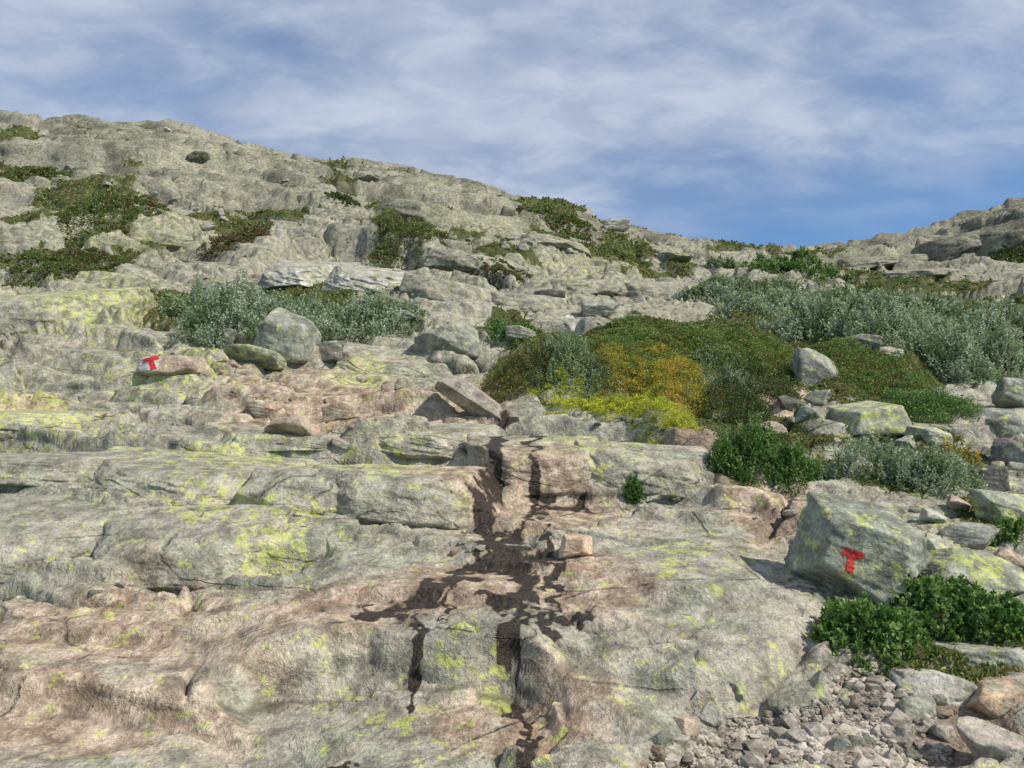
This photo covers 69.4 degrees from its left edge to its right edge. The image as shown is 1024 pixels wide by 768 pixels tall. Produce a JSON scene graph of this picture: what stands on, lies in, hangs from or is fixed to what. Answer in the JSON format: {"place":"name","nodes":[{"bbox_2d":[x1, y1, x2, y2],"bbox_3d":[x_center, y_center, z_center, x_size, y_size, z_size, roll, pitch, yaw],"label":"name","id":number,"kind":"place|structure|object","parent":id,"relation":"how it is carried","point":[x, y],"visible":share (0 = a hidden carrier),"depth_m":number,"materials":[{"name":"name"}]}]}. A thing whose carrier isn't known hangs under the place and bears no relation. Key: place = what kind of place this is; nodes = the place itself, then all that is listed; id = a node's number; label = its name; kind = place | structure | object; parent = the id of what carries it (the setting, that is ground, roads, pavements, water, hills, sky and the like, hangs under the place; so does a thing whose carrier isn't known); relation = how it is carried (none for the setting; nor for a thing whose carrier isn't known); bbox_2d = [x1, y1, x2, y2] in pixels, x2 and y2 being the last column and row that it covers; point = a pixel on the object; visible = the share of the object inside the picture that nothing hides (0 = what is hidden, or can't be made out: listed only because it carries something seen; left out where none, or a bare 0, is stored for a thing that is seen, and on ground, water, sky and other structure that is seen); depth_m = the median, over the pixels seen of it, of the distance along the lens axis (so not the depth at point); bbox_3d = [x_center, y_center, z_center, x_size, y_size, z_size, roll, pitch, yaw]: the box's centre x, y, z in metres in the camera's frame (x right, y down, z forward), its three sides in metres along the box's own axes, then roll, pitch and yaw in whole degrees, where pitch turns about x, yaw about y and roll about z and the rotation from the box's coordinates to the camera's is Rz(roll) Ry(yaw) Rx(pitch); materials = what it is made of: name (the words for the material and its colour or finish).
{"place":"outdoors","nodes":[
{"label":"outdoors","id":0,"kind":"place"},
{"bbox_2d":[0,110,1023,767],"bbox_3d":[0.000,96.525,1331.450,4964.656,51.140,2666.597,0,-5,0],"label":"mountainside","id":1,"kind":"structure","parent":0,"point":[522,644],"depth_m":5.78,"materials":[{"name":"stone"}]},
{"bbox_2d":[0,164,72,181],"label":"heather patch","id":2,"kind":"object","parent":1,"relation":"on","point":[27,172],"visible":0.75,"depth_m":55.87,"materials":[{"name":"green plant"}]},
{"bbox_2d":[0,409,115,430],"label":"rock ledge","id":3,"kind":"object","parent":1,"relation":"on","point":[13,420],"visible":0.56,"depth_m":9.50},
{"bbox_2d":[0,452,132,487],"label":"rock ledge","id":4,"kind":"object","parent":1,"relation":"on","point":[66,469],"visible":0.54,"depth_m":7.00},
{"bbox_2d":[1,246,144,287],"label":"heather patch","id":5,"kind":"object","parent":1,"relation":"on","point":[67,265],"visible":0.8,"depth_m":22.67,"materials":[{"name":"green plant"}]},
{"bbox_2d":[0,287,157,334],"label":"rock ledge","id":6,"kind":"object","parent":1,"relation":"on","point":[23,313],"visible":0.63,"depth_m":15.97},
{"bbox_2d":[0,493,172,582],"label":"rock ledge","id":7,"kind":"object","parent":1,"relation":"on","point":[36,529],"visible":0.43,"depth_m":6.09,"materials":[{"name":"stone"}]},
{"bbox_2d":[56,190,171,247],"bbox_3d":[-17.712,-6.870,32.499,5.158,4.227,6.904,0,-5,0],"label":"heather patch","id":8,"kind":"object","parent":1,"relation":"on","point":[109,201],"visible":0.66,"depth_m":30.89,"materials":[{"name":"green plant"}]},
{"bbox_2d":[135,355,209,375],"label":"boulder","id":9,"kind":"object","parent":1,"relation":"on","point":[158,365],"visible":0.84,"depth_m":11.76,"materials":[{"name":"beige stone"}]},
{"bbox_2d":[147,232,225,248],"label":"rock ledge","id":10,"kind":"object","parent":1,"relation":"on","point":[177,240],"visible":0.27,"depth_m":30.15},
{"bbox_2d":[152,276,225,322],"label":"willow bush","id":11,"kind":"object","parent":1,"relation":"on","point":[176,306],"visible":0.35,"depth_m":17.34,"materials":[{"name":"green plant"}]},
{"bbox_2d":[91,504,293,590],"bbox_3d":[-2.676,1.378,6.140,1.660,0.721,1.286,0,-5,0],"label":"rock ledge","id":12,"kind":"object","parent":1,"relation":"on","point":[170,548],"visible":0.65,"depth_m":5.79,"materials":[{"name":"stone"}]},
{"bbox_2d":[83,446,323,505],"bbox_3d":[-3.214,1.008,7.531,2.362,0.753,1.790,0,-5,0],"label":"rock ledge","id":13,"kind":"object","parent":1,"relation":"on","point":[180,477],"visible":0.45,"depth_m":6.99,"materials":[{"name":"stone"}]},
{"bbox_2d":[193,222,291,261],"bbox_3d":[-10.581,-5.479,29.748,3.616,2.543,4.797,0,-5,0],"label":"heather patch","id":14,"kind":"object","parent":1,"relation":"on","point":[244,235],"visible":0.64,"depth_m":28.43,"materials":[{"name":"green plant"}]},
{"bbox_2d":[223,344,286,370],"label":"boulder","id":15,"kind":"object","parent":1,"relation":"on","point":[266,359],"visible":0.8,"depth_m":12.50,"materials":[{"name":"stone"}]},
{"bbox_2d":[169,269,343,349],"bbox_3d":[-5.123,-1.281,15.100,3.482,2.072,3.167,0,-5,0],"label":"willow bush","id":16,"kind":"object","parent":1,"relation":"on","point":[249,316],"visible":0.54,"depth_m":14.60,"materials":[{"name":"green plant"}]},
{"bbox_2d":[232,426,325,452],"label":"rock ledge","id":17,"kind":"object","parent":1,"relation":"on","point":[309,444],"visible":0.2,"depth_m":8.38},
{"bbox_2d":[264,415,323,435],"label":"boulder","id":18,"kind":"object","parent":17,"relation":"on","point":[298,425],"visible":0.81,"depth_m":8.49,"materials":[{"name":"brown stone"}]},
{"bbox_2d":[229,466,338,516],"bbox_3d":[-1.884,1.129,6.921,1.582,0.711,1.222,0,-5,0],"label":"rock ledge","id":19,"kind":"object","parent":1,"relation":"on","point":[307,491],"visible":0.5,"depth_m":6.47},
{"bbox_2d":[253,307,321,363],"bbox_3d":[-4.139,-0.874,13.453,1.286,1.094,1.040,0,-5,0],"label":"boulder","id":20,"kind":"object","parent":1,"relation":"on","point":[289,336],"visible":0.72,"depth_m":13.00,"materials":[{"name":"grey stone"}]},
{"bbox_2d":[259,260,360,289],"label":"rock ledge","id":21,"kind":"object","parent":1,"relation":"on","point":[280,274],"visible":0.59,"depth_m":21.32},
{"bbox_2d":[265,513,360,574],"bbox_3d":[-1.886,1.357,6.293,1.213,0.593,0.908,0,-5,0],"label":"rock ledge","id":22,"kind":"object","parent":1,"relation":"on","point":[299,541],"visible":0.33,"depth_m":6.01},
{"bbox_2d":[316,340,344,361],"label":"boulder","id":23,"kind":"object","parent":1,"relation":"on","point":[330,351],"visible":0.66,"depth_m":13.31,"materials":[{"name":"stone"}]},
{"bbox_2d":[322,401,360,422],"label":"stone","id":24,"kind":"object","parent":1,"relation":"on","point":[342,411],"visible":0.98,"depth_m":8.96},
{"bbox_2d":[315,286,432,343],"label":"willow bush","id":25,"kind":"object","parent":1,"relation":"on","point":[365,315],"visible":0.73,"depth_m":15.21,"materials":[{"name":"green plant"}]},
{"bbox_2d":[321,265,434,294],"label":"rock ledge","id":26,"kind":"object","parent":1,"relation":"on","point":[354,277],"visible":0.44,"depth_m":20.27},
{"bbox_2d":[334,342,452,378],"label":"rock ledge","id":27,"kind":"object","parent":1,"relation":"on","point":[373,359],"visible":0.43,"depth_m":13.43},
{"bbox_2d":[414,320,479,358],"bbox_3d":[-1.221,-0.851,14.108,1.226,0.799,1.013,0,-5,0],"label":"boulder","id":28,"kind":"object","parent":27,"relation":"on","point":[460,337],"visible":0.81,"depth_m":13.68,"materials":[{"name":"grey stone"}]},
{"bbox_2d":[365,209,449,270],"bbox_3d":[-4.303,-5.676,30.396,3.544,4.263,5.500,0,-5,0],"label":"heather patch","id":29,"kind":"object","parent":1,"relation":"on","point":[414,228],"visible":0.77,"depth_m":29.23,"materials":[{"name":"green plant"}]},
{"bbox_2d":[313,464,503,533],"bbox_3d":[-1.001,1.156,6.977,1.945,0.790,1.482,0,-5,0],"label":"rock ledge","id":30,"kind":"object","parent":1,"relation":"on","point":[462,499],"visible":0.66,"depth_m":6.44,"materials":[{"name":"stone"}]},
{"bbox_2d":[375,198,459,229],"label":"rock ledge","id":31,"kind":"object","parent":1,"relation":"on","point":[442,217],"visible":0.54,"depth_m":42.18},
{"bbox_2d":[365,420,506,459],"bbox_3d":[-0.966,0.723,8.783,1.832,0.628,1.409,0,-5,0],"label":"rock ledge","id":32,"kind":"object","parent":1,"relation":"on","point":[436,440],"visible":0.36,"depth_m":8.22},
{"bbox_2d":[399,273,497,303],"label":"rock ledge","id":33,"kind":"object","parent":1,"relation":"on","point":[429,287],"visible":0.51,"depth_m":18.91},
{"bbox_2d":[434,375,501,419],"bbox_3d":[-0.540,0.275,10.135,1.045,0.849,0.538,0,-5,0],"label":"boulder","id":34,"kind":"object","parent":1,"relation":"on","point":[464,394],"visible":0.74,"depth_m":9.95,"materials":[{"name":"grey stone"}]},
{"bbox_2d":[423,247,522,272],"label":"rock ledge","id":35,"kind":"object","parent":1,"relation":"on","point":[444,259],"visible":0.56,"depth_m":26.11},
{"bbox_2d":[469,257,533,289],"bbox_3d":[-0.312,-3.399,25.432,2.529,2.532,3.167,0,-5,0],"label":"heather patch","id":36,"kind":"object","parent":1,"relation":"on","point":[496,267],"visible":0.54,"depth_m":25.26,"materials":[{"name":"green plant"}]},
{"bbox_2d":[478,317,544,347],"bbox_3d":[-0.005,-0.931,14.764,1.385,0.785,1.917,0,-5,0],"label":"heather patch","id":37,"kind":"object","parent":1,"relation":"on","point":[498,325],"visible":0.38,"depth_m":14.25,"materials":[{"name":"green plant"}]},
{"bbox_2d":[0,124,1023,683],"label":"heath ground cover","id":38,"kind":"object","parent":1,"relation":"on","point":[992,672],"visible":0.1,"depth_m":18.15,"materials":[{"name":"green plant"}]},
{"bbox_2d":[476,332,562,403],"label":"heath shrub","id":39,"kind":"object","parent":1,"relation":"on","point":[513,360],"visible":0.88,"depth_m":10.63,"materials":[{"name":"green plant"}]},
{"bbox_2d":[490,291,566,312],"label":"rock ledge","id":40,"kind":"object","parent":1,"relation":"on","point":[530,302],"visible":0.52,"depth_m":19.32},
{"bbox_2d":[466,434,598,497],"bbox_3d":[0.306,0.962,7.949,1.624,0.846,1.260,0,-5,0],"label":"rock ledge","id":41,"kind":"object","parent":1,"relation":"on","point":[545,466],"visible":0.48,"depth_m":7.46,"materials":[{"name":"stone"}]},
{"bbox_2d":[517,233,590,258],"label":"rock ledge","id":42,"kind":"object","parent":1,"relation":"on","point":[559,243],"visible":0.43,"depth_m":37.61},
{"bbox_2d":[514,203,597,241],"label":"heather patch","id":43,"kind":"object","parent":1,"relation":"on","point":[564,217],"visible":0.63,"depth_m":56.73,"materials":[{"name":"green plant"}]},
{"bbox_2d":[514,328,611,400],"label":"heath shrub","id":44,"kind":"object","parent":1,"relation":"on","point":[561,339],"visible":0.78,"depth_m":10.55,"materials":[{"name":"green plant"}]},
{"bbox_2d":[524,352,602,414],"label":"heath shrub","id":45,"kind":"object","parent":1,"relation":"on","point":[581,401],"visible":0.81,"depth_m":10.18,"materials":[{"name":"green plant"}]},
{"bbox_2d":[558,534,592,558],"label":"stone","id":46,"kind":"object","parent":1,"relation":"on","point":[575,545],"visible":0.92,"depth_m":5.61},
{"bbox_2d":[550,278,629,296],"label":"rock ledge","id":47,"kind":"object","parent":1,"relation":"on","point":[611,287],"visible":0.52,"depth_m":25.83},
{"bbox_2d":[572,355,617,400],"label":"heath shrub","id":48,"kind":"object","parent":1,"relation":"on","point":[606,373],"visible":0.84,"depth_m":10.42,"materials":[{"name":"green plant"}]},
{"bbox_2d":[580,299,614,316],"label":"stone","id":49,"kind":"object","parent":1,"relation":"on","point":[598,307],"visible":0.96,"depth_m":18.86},
{"bbox_2d":[554,334,672,395],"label":"heath shrub","id":50,"kind":"object","parent":1,"relation":"on","point":[627,345],"visible":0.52,"depth_m":10.96,"materials":[{"name":"green plant"}]},
{"bbox_2d":[580,391,655,421],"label":"heath shrub","id":51,"kind":"object","parent":1,"relation":"on","point":[614,401],"visible":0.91,"depth_m":9.63,"materials":[{"name":"yellow plant"}]},
{"bbox_2d":[585,341,657,408],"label":"heath shrub","id":52,"kind":"object","parent":1,"relation":"on","point":[627,364],"visible":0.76,"depth_m":10.46,"materials":[{"name":"green plant"}]},
{"bbox_2d":[576,440,713,498],"bbox_3d":[1.379,0.973,7.797,1.503,0.764,1.162,0,-5,0],"label":"rock ledge","id":53,"kind":"object","parent":1,"relation":"on","point":[668,471],"visible":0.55,"depth_m":7.41,"materials":[{"name":"stone"}]},
{"bbox_2d":[625,280,697,299],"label":"rock ledge","id":54,"kind":"object","parent":1,"relation":"on","point":[656,289],"visible":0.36,"depth_m":26.06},
{"bbox_2d":[627,389,705,444],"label":"heath shrub","id":55,"kind":"object","parent":1,"relation":"on","point":[676,420],"visible":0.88,"depth_m":9.06,"materials":[{"name":"yellow plant"}]},
{"bbox_2d":[596,309,758,362],"bbox_3d":[2.776,-0.810,12.676,2.752,1.264,2.840,0,-5,0],"label":"heath shrub","id":56,"kind":"object","parent":1,"relation":"on","point":[665,331],"visible":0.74,"depth_m":12.50,"materials":[{"name":"green plant"}]},
{"bbox_2d":[631,355,727,418],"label":"heath shrub","id":57,"kind":"object","parent":1,"relation":"on","point":[682,368],"visible":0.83,"depth_m":10.09,"materials":[{"name":"yellow plant"}]},
{"bbox_2d":[668,272,762,305],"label":"willow bush","id":58,"kind":"object","parent":1,"relation":"on","point":[697,292],"visible":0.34,"depth_m":24.95,"materials":[{"name":"green plant"}]},
{"bbox_2d":[695,358,763,400],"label":"heath shrub","id":59,"kind":"object","parent":1,"relation":"on","point":[730,372],"visible":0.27,"depth_m":10.21,"materials":[{"name":"green plant"}]},
{"bbox_2d":[693,370,779,425],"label":"heath shrub","id":60,"kind":"object","parent":1,"relation":"on","point":[740,406],"visible":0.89,"depth_m":9.71,"materials":[{"name":"green plant"}]},
{"bbox_2d":[673,325,818,391],"bbox_3d":[3.779,-0.434,11.951,2.282,1.343,2.508,0,-5,0],"label":"heath shrub","id":61,"kind":"object","parent":1,"relation":"on","point":[780,356],"visible":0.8,"depth_m":11.66,"materials":[{"name":"green plant"}]},
{"bbox_2d":[705,405,789,489],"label":"green shrub","id":62,"kind":"object","parent":1,"relation":"on","point":[736,450],"visible":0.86,"depth_m":7.56,"materials":[{"name":"green plant"}]},
{"bbox_2d":[698,274,810,294],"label":"willow bush","id":63,"kind":"object","parent":1,"relation":"on","point":[764,285],"visible":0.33,"depth_m":29.31,"materials":[{"name":"green plant"}]},
{"bbox_2d":[722,361,808,404],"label":"heath shrub","id":64,"kind":"object","parent":1,"relation":"on","point":[778,387],"visible":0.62,"depth_m":10.43,"materials":[{"name":"green plant"}]},
{"bbox_2d":[707,288,826,318],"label":"willow bush","id":65,"kind":"object","parent":1,"relation":"on","point":[754,304],"visible":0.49,"depth_m":22.50,"materials":[{"name":"green plant"}]},
{"bbox_2d":[757,437,829,495],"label":"green shrub","id":66,"kind":"object","parent":1,"relation":"on","point":[796,462],"visible":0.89,"depth_m":7.43,"materials":[{"name":"green plant"}]},
{"bbox_2d":[747,245,839,280],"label":"juniper bush","id":67,"kind":"object","parent":1,"relation":"on","point":[773,265],"visible":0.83,"depth_m":40.01,"materials":[{"name":"green plant"}]},
{"bbox_2d":[758,281,869,303],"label":"willow bush","id":68,"kind":"object","parent":1,"relation":"on","point":[833,291],"visible":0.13,"depth_m":25.18,"materials":[{"name":"green plant"}]},
{"bbox_2d":[791,348,841,388],"bbox_3d":[4.608,-0.197,11.186,0.796,0.636,0.661,0,-5,0],"label":"boulder","id":69,"kind":"object","parent":1,"relation":"on","point":[812,366],"visible":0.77,"depth_m":10.93,"materials":[{"name":"grey stone"}]},
{"bbox_2d":[755,287,878,343],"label":"willow bush","id":70,"kind":"object","parent":1,"relation":"on","point":[806,322],"visible":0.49,"depth_m":13.70,"materials":[{"name":"green plant"}]},
{"bbox_2d":[784,491,931,603],"bbox_3d":[2.485,1.241,5.229,0.926,0.938,0.699,0,-5,0],"label":"boulder","id":71,"kind":"object","parent":1,"relation":"on","point":[848,547],"visible":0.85,"depth_m":5.04,"materials":[{"name":"grey stone"}]},
{"bbox_2d":[815,425,909,481],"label":"silver shrub","id":72,"kind":"object","parent":1,"relation":"on","point":[835,470],"visible":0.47,"depth_m":7.43,"materials":[{"name":"green plant"}]},
{"bbox_2d":[826,400,911,435],"bbox_3d":[4.514,0.421,9.271,0.898,0.480,0.740,0,-5,0],"label":"boulder","id":73,"kind":"object","parent":1,"relation":"on","point":[883,418],"visible":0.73,"depth_m":8.99,"materials":[{"name":"stone"}]},
{"bbox_2d":[807,591,933,676],"bbox_3d":[2.184,1.530,4.512,0.604,0.487,0.613,-5,-7,42],"label":"leafy bush","id":74,"kind":"object","parent":1,"relation":"on","point":[861,618],"visible":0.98,"depth_m":4.43,"materials":[{"name":"green plant"}]},
{"bbox_2d":[820,336,943,401],"bbox_3d":[5.596,-0.165,11.351,1.850,1.322,1.761,4,-7,-40],"label":"heath shrub","id":75,"kind":"object","parent":1,"relation":"on","point":[884,361],"visible":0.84,"depth_m":11.22,"materials":[{"name":"green plant"}]},
{"bbox_2d":[818,283,950,368],"bbox_3d":[6.537,-0.888,13.005,2.133,1.919,1.812,0,-5,0],"label":"willow bush","id":76,"kind":"object","parent":1,"relation":"on","point":[860,317],"visible":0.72,"depth_m":12.76,"materials":[{"name":"green plant"}]},
{"bbox_2d":[837,254,931,269],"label":"rock ledge","id":77,"kind":"object","parent":1,"relation":"on","point":[886,262],"visible":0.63,"depth_m":46.18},
{"bbox_2d":[846,287,964,315],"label":"willow bush","id":78,"kind":"object","parent":1,"relation":"on","point":[933,304],"visible":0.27,"depth_m":19.56,"materials":[{"name":"green plant"}]},
{"bbox_2d":[896,696,937,720],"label":"boulder","id":79,"kind":"object","parent":1,"relation":"on","point":[912,708],"visible":0.67,"depth_m":3.96,"materials":[{"name":"grey stone"}]},
{"bbox_2d":[883,268,970,281],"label":"rock ledge","id":80,"kind":"object","parent":1,"relation":"on","point":[937,273],"visible":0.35,"depth_m":32.41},
{"bbox_2d":[903,424,952,445],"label":"stone","id":81,"kind":"object","parent":1,"relation":"on","point":[929,434],"visible":0.69,"depth_m":8.61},
{"bbox_2d":[875,384,983,424],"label":"heath shrub","id":82,"kind":"object","parent":1,"relation":"on","point":[924,403],"visible":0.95,"depth_m":9.85,"materials":[{"name":"green plant"}]},
{"bbox_2d":[887,668,977,706],"bbox_3d":[2.399,1.747,4.244,0.484,0.228,0.398,0,-5,0],"label":"boulder","id":83,"kind":"object","parent":1,"relation":"on","point":[955,690],"visible":0.59,"depth_m":4.12,"materials":[{"name":"stone"}]},
{"bbox_2d":[877,439,989,500],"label":"silver shrub","id":84,"kind":"object","parent":1,"relation":"on","point":[923,471],"visible":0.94,"depth_m":7.14,"materials":[{"name":"green plant"}]},
{"bbox_2d":[882,572,988,644],"bbox_3d":[2.807,1.475,4.898,0.940,0.544,0.662,0,-5,0],"label":"leafy bush","id":85,"kind":"object","parent":1,"relation":"on","point":[930,597],"visible":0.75,"depth_m":4.81,"materials":[{"name":"green plant"}]},
{"bbox_2d":[871,295,1006,376],"bbox_3d":[7.277,-0.596,12.953,2.223,1.941,1.706,0,-5,0],"label":"willow bush","id":86,"kind":"object","parent":1,"relation":"on","point":[923,322],"visible":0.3,"depth_m":12.78,"materials":[{"name":"green plant"}]},
{"bbox_2d":[911,231,982,261],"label":"rock ledge","id":87,"kind":"object","parent":1,"relation":"on","point":[948,248],"visible":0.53,"depth_m":45.68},
{"bbox_2d":[914,548,1023,597],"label":"boulder","id":88,"kind":"object","parent":1,"relation":"on","point":[988,572],"visible":0.4,"depth_m":5.19,"materials":[{"name":"stone"}]},
{"bbox_2d":[938,522,1000,549],"bbox_3d":[3.731,1.260,6.045,0.467,0.250,0.387,0,-5,0],"label":"boulder","id":89,"kind":"object","parent":1,"relation":"on","point":[979,536],"visible":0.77,"depth_m":5.95,"materials":[{"name":"grey stone"}]},
{"bbox_2d":[917,308,1023,386],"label":"willow bush","id":90,"kind":"object","parent":1,"relation":"on","point":[990,357],"visible":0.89,"depth_m":11.93,"materials":[{"name":"green plant"}]},
{"bbox_2d":[921,292,1023,341],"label":"willow bush","id":91,"kind":"object","parent":1,"relation":"on","point":[955,314],"visible":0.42,"depth_m":16.30,"materials":[{"name":"green plant"}]},
{"bbox_2d":[933,639,1023,669],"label":"boulder","id":92,"kind":"object","parent":1,"relation":"on","point":[976,655],"visible":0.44,"depth_m":4.38,"materials":[{"name":"grey stone"}]},
{"bbox_2d":[965,466,1009,491],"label":"stone","id":93,"kind":"object","parent":1,"relation":"on","point":[996,478],"visible":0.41,"depth_m":7.20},
{"bbox_2d":[955,716,1023,762],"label":"boulder","id":94,"kind":"object","parent":1,"relation":"on","point":[981,738],"visible":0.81,"depth_m":3.53,"materials":[{"name":"grey stone"}]},
{"bbox_2d":[955,218,1023,257],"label":"rock ledge","id":95,"kind":"object","parent":1,"relation":"on","point":[1010,234],"visible":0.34,"depth_m":44.52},
{"bbox_2d":[966,675,1023,718],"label":"boulder","id":96,"kind":"object","parent":1,"relation":"on","point":[995,698],"visible":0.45,"depth_m":3.95,"materials":[{"name":"beige stone"}]},
{"bbox_2d":[968,488,1023,521],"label":"boulder","id":97,"kind":"object","parent":1,"relation":"on","point":[990,505],"visible":0.66,"depth_m":6.38,"materials":[{"name":"stone"}]},
{"bbox_2d":[968,408,1023,437],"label":"boulder","id":98,"kind":"object","parent":1,"relation":"on","point":[1006,423],"visible":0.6,"depth_m":9.29,"materials":[{"name":"grey stone"}]},
{"bbox_2d":[969,588,1023,644],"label":"leafy bush","id":99,"kind":"object","parent":1,"relation":"on","point":[997,614],"visible":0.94,"depth_m":4.58,"materials":[{"name":"green plant"}]},
{"bbox_2d":[989,438,1023,464],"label":"boulder","id":100,"kind":"object","parent":1,"relation":"on","point":[1005,450],"visible":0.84,"depth_m":8.08,"materials":[{"name":"stone"}]},
{"bbox_2d":[990,515,1023,546],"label":"shrub","id":101,"kind":"object","parent":1,"relation":"on","point":[1006,525],"visible":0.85,"depth_m":5.94,"materials":[{"name":"green plant"}]},
{"bbox_2d":[991,377,1023,407],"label":"boulder","id":102,"kind":"object","parent":1,"relation":"on","point":[1008,392],"visible":0.89,"depth_m":9.78,"materials":[{"name":"grey stone"}]},
{"bbox_2d":[0,0,1023,248],"label":"sky","id":103,"kind":"structure","parent":0,"point":[797,123],"materials":[{"name":"blue"}]},
{"bbox_2d":[641,664,952,767],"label":"gravel","id":104,"kind":"structure","parent":0,"point":[765,745],"depth_m":3.81,"materials":[{"name":"gravel"}]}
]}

